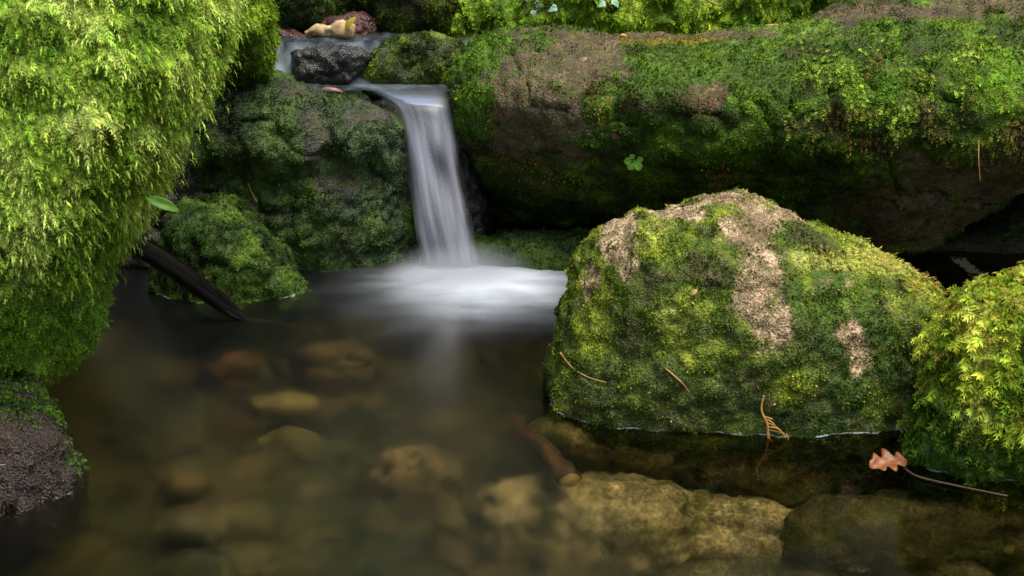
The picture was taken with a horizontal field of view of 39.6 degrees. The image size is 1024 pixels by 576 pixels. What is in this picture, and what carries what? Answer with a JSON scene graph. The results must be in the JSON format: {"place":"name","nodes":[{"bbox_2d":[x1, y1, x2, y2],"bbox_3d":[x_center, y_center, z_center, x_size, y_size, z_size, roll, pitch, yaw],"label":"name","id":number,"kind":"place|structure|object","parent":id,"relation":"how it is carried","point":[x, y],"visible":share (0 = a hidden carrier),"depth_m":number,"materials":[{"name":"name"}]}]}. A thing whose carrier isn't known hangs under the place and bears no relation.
{"place":"outdoors","nodes":[
{"label":"outdoors","id":0,"kind":"place"},
{"bbox_2d":[274,64,284,72],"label":"stream","id":1,"kind":"structure","parent":0,"point":[279,67],"depth_m":2.48,"materials":[{"name":"liquid"}]},
{"bbox_2d":[275,27,311,51],"bbox_3d":[-0.414,-0.454,2.586,0.099,0.047,0.072,0,20,0],"label":"wet stone","id":2,"kind":"object","parent":1,"relation":"in","point":[292,39],"visible":0.56,"depth_m":2.56,"materials":[{"name":"grey stone"}]},
{"bbox_2d":[270,0,335,39],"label":"mossy rock","id":3,"kind":"object","parent":1,"relation":"on","point":[302,15],"visible":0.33,"depth_m":2.57,"materials":[{"name":"stone"}]},
{"bbox_2d":[305,19,355,39],"bbox_3d":[-0.326,-0.463,2.550,0.092,0.037,0.038,0,20,0],"label":"driftwood","id":4,"kind":"object","parent":1,"relation":"on","point":[336,30],"visible":0.97,"depth_m":2.54,"materials":[{"name":"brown wood"}]},
{"bbox_2d":[290,43,371,91],"bbox_3d":[-0.314,-0.386,2.490,0.151,0.088,0.104,0,20,0],"label":"wet stone","id":5,"kind":"object","parent":1,"relation":"in","point":[340,67],"visible":0.92,"depth_m":2.45,"materials":[{"name":"grey stone"}]},
{"bbox_2d":[316,11,379,49],"bbox_3d":[-0.303,-0.474,2.620,0.123,0.071,0.075,0,20,0],"label":"wet stone","id":6,"kind":"object","parent":1,"relation":"in","point":[366,35],"visible":0.62,"depth_m":2.60,"materials":[{"name":"brown stone"}]},
{"bbox_2d":[365,0,460,42],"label":"mossy rock","id":7,"kind":"object","parent":1,"relation":"on","point":[394,18],"visible":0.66,"depth_m":2.59,"materials":[{"name":"stone"}]},
{"bbox_2d":[275,37,371,93],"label":"stream bed","id":8,"kind":"object","parent":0,"point":[284,60],"depth_m":2.81,"materials":[{"name":"grey liquid"}]},
{"bbox_2d":[0,371,87,516],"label":"soil clump","id":9,"kind":"object","parent":8,"relation":"on","point":[41,459],"visible":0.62,"depth_m":1.66,"materials":[{"name":"brown soil"}]},
{"bbox_2d":[0,0,250,389],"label":"mossy boulder","id":10,"kind":"object","parent":8,"relation":"on","point":[104,103],"visible":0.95,"depth_m":1.59,"materials":[{"name":"plant"}]},
{"bbox_2d":[145,196,179,211],"bbox_3d":[-0.406,-0.096,1.649,0.039,0.020,0.009,-2,20,-6],"label":"fallen leaf","id":11,"kind":"object","parent":10,"relation":"on","point":[162,203],"visible":1,"depth_m":1.65,"materials":[{"name":"green plant"}]},
{"bbox_2d":[118,119,203,268],"bbox_3d":[-0.619,-0.088,2.500,0.307,0.482,0.192,0,20,0],"label":"wet rock","id":12,"kind":"object","parent":8,"relation":"on","point":[191,191],"visible":0.02,"depth_m":2.40,"materials":[{"name":"stone"}]},
{"bbox_2d":[146,192,309,304],"bbox_3d":[-0.478,-0.002,2.386,0.278,0.324,0.292,-8,21,-21],"label":"mossy rock","id":13,"kind":"object","parent":8,"relation":"on","point":[232,249],"visible":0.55,"depth_m":2.27,"materials":[{"name":"stone"}]},
{"bbox_2d":[185,70,416,272],"bbox_3d":[-0.413,-0.125,2.517,0.524,0.568,0.366,0,20,0],"label":"mossy boulder","id":14,"kind":"object","parent":8,"relation":"on","point":[323,174],"visible":0.46,"depth_m":2.36,"materials":[{"name":"plant"}]},
{"bbox_2d":[219,0,282,89],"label":"mossy rock","id":15,"kind":"object","parent":14,"relation":"on","point":[261,42],"visible":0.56,"depth_m":2.26,"materials":[{"name":"stone"}]},
{"bbox_2d":[322,87,341,91],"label":"fallen leaf","id":16,"kind":"object","parent":14,"relation":"on","point":[332,89],"visible":1,"depth_m":2.39,"materials":[{"name":"pink plant"}]},
{"bbox_2d":[334,0,367,15],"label":"mossy rock","id":17,"kind":"object","parent":8,"relation":"on","point":[343,7],"visible":0.09,"depth_m":2.74,"materials":[{"name":"stone"}]},
{"bbox_2d":[373,94,492,254],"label":"waterfall","id":18,"kind":"object","parent":8,"relation":"on","point":[457,214],"visible":0.32,"depth_m":2.46,"materials":[{"name":"liquid"}]},
{"bbox_2d":[351,29,465,102],"bbox_3d":[-0.179,-0.386,2.510,0.218,0.143,0.146,0,20,0],"label":"mossy rock","id":19,"kind":"object","parent":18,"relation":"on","point":[400,68],"visible":0.77,"depth_m":2.46,"materials":[{"name":"stone"}]},
{"bbox_2d":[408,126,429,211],"bbox_3d":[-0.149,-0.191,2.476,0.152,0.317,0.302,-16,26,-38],"label":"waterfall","id":20,"kind":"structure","parent":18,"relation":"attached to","point":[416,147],"depth_m":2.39,"materials":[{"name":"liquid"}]},
{"bbox_2d":[446,226,590,274],"bbox_3d":[0.117,0.006,2.528,0.474,0.272,0.236,0,20,0],"label":"mossy ledge","id":21,"kind":"object","parent":8,"relation":"on","point":[553,250],"visible":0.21,"depth_m":2.42,"materials":[{"name":"plant"}]},
{"bbox_2d":[446,0,833,42],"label":"mossy bank","id":22,"kind":"structure","parent":8,"relation":"on","point":[472,19],"depth_m":2.60,"materials":[{"name":"green plant"}]},
{"bbox_2d":[524,0,556,17],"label":"ivy","id":23,"kind":"object","parent":22,"relation":"on","point":[553,7],"visible":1,"depth_m":2.61,"materials":[{"name":"green plant"}]},
{"bbox_2d":[597,0,618,13],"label":"ivy","id":24,"kind":"object","parent":22,"relation":"on","point":[602,3],"visible":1,"depth_m":2.57,"materials":[{"name":"green plant"}]},
{"bbox_2d":[445,0,1023,258],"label":"mossy boulder","id":25,"kind":"object","parent":8,"relation":"on","point":[890,113],"visible":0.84,"depth_m":2.25,"materials":[{"name":"plant"}]},
{"bbox_2d":[624,154,642,169],"bbox_3d":[0.194,-0.203,2.282,0.032,0.027,0.017,0,20,0],"label":"seedling","id":26,"kind":"object","parent":25,"relation":"on","point":[637,165],"visible":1,"depth_m":2.28,"materials":[{"name":"green plant"}]},
{"bbox_2d":[978,141,980,182],"bbox_3d":[0.711,-0.192,2.164,0.009,0.063,0.016,0,20,0],"label":"straw","id":27,"kind":"object","parent":25,"relation":"hanging from","point":[978,161],"visible":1,"depth_m":2.16,"materials":[{"name":"beige plant"}]},
{"bbox_2d":[542,186,950,438],"bbox_3d":[0.347,0.099,1.999,0.614,0.495,0.429,0,20,0],"label":"mossy boulder","id":28,"kind":"object","parent":8,"relation":"on","point":[809,329],"visible":0.59,"depth_m":1.82,"materials":[{"name":"plant"}]},
{"bbox_2d":[560,352,606,382],"bbox_3d":[0.090,0.105,1.854,0.081,0.020,0.010,18,27,40],"label":"twig","id":29,"kind":"object","parent":28,"relation":"on","point":[561,354],"visible":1,"depth_m":1.85,"materials":[{"name":"wood"}]},
{"bbox_2d":[665,368,688,391],"bbox_3d":[0.208,0.117,1.794,0.031,0.031,0.007,4,20,11],"label":"twig","id":30,"kind":"object","parent":28,"relation":"on","point":[680,381],"visible":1,"depth_m":1.79,"materials":[{"name":"wood"}]},
{"bbox_2d":[760,395,788,439],"bbox_3d":[0.333,0.169,1.806,0.038,0.070,0.010,3,20,8],"label":"dry root","id":31,"kind":"object","parent":28,"relation":"hanging from","point":[767,422],"visible":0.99,"depth_m":1.80,"materials":[{"name":"brown wood"}]},
{"bbox_2d":[896,260,1023,486],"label":"mossy rock","id":32,"kind":"object","parent":8,"relation":"on","point":[963,417],"visible":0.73,"depth_m":1.68,"materials":[{"name":"stone"}]},
{"bbox_2d":[937,193,1023,253],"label":"dark rock","id":33,"kind":"object","parent":8,"relation":"on","point":[1002,232],"visible":0.12,"depth_m":2.52,"materials":[{"name":"stone"}]},
{"bbox_2d":[345,17,355,30],"bbox_3d":[-0.285,-0.468,2.523,0.021,0.024,0.012,-6,21,-15],"label":"fallen leaf","id":34,"kind":"object","parent":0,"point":[349,23],"visible":1,"depth_m":2.52,"materials":[{"name":"yellow plant"}]},
{"bbox_2d":[0,215,1023,575],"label":"water","id":35,"kind":"structure","parent":0,"point":[390,419],"depth_m":1.73,"materials":[{"name":"brown liquid"}]},
{"bbox_2d":[125,235,246,319],"bbox_3d":[-0.496,-0.018,2.142,0.192,0.183,0.032,-10,22,-25],"label":"branch","id":36,"kind":"object","parent":35,"relation":"in","point":[178,271],"visible":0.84,"depth_m":2.13,"materials":[{"name":"brown plant"}]},
{"bbox_2d":[412,266,559,301],"bbox_3d":[-0.080,0.037,2.216,0.840,0.007,0.740,0,20,0],"label":"foam","id":37,"kind":"object","parent":35,"relation":"on","point":[474,282],"visible":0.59,"depth_m":2.34,"materials":[{"name":"liquid"}]},
{"bbox_2d":[164,295,1018,480],"bbox_3d":[-0.082,0.100,2.059,2.116,0.001,0.950,0,20,0],"label":"foam line","id":38,"kind":"object","parent":35,"relation":"on","point":[820,435],"visible":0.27,"depth_m":1.82,"materials":[{"name":"liquid"}]},
{"bbox_2d":[869,448,909,470],"bbox_3d":[0.458,0.210,1.727,0.042,0.016,0.041,11,23,28],"label":"oak leaf","id":39,"kind":"object","parent":35,"relation":"on","point":[887,459],"visible":1,"depth_m":1.73,"materials":[{"name":"brown plant"}]},
{"bbox_2d":[900,465,1007,496],"bbox_3d":[0.523,0.232,1.693,0.131,0.004,0.018,14,24,33],"label":"twig","id":40,"kind":"object","parent":35,"relation":"on","point":[918,476],"visible":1,"depth_m":1.69,"materials":[{"name":"brown wood"}]}
]}

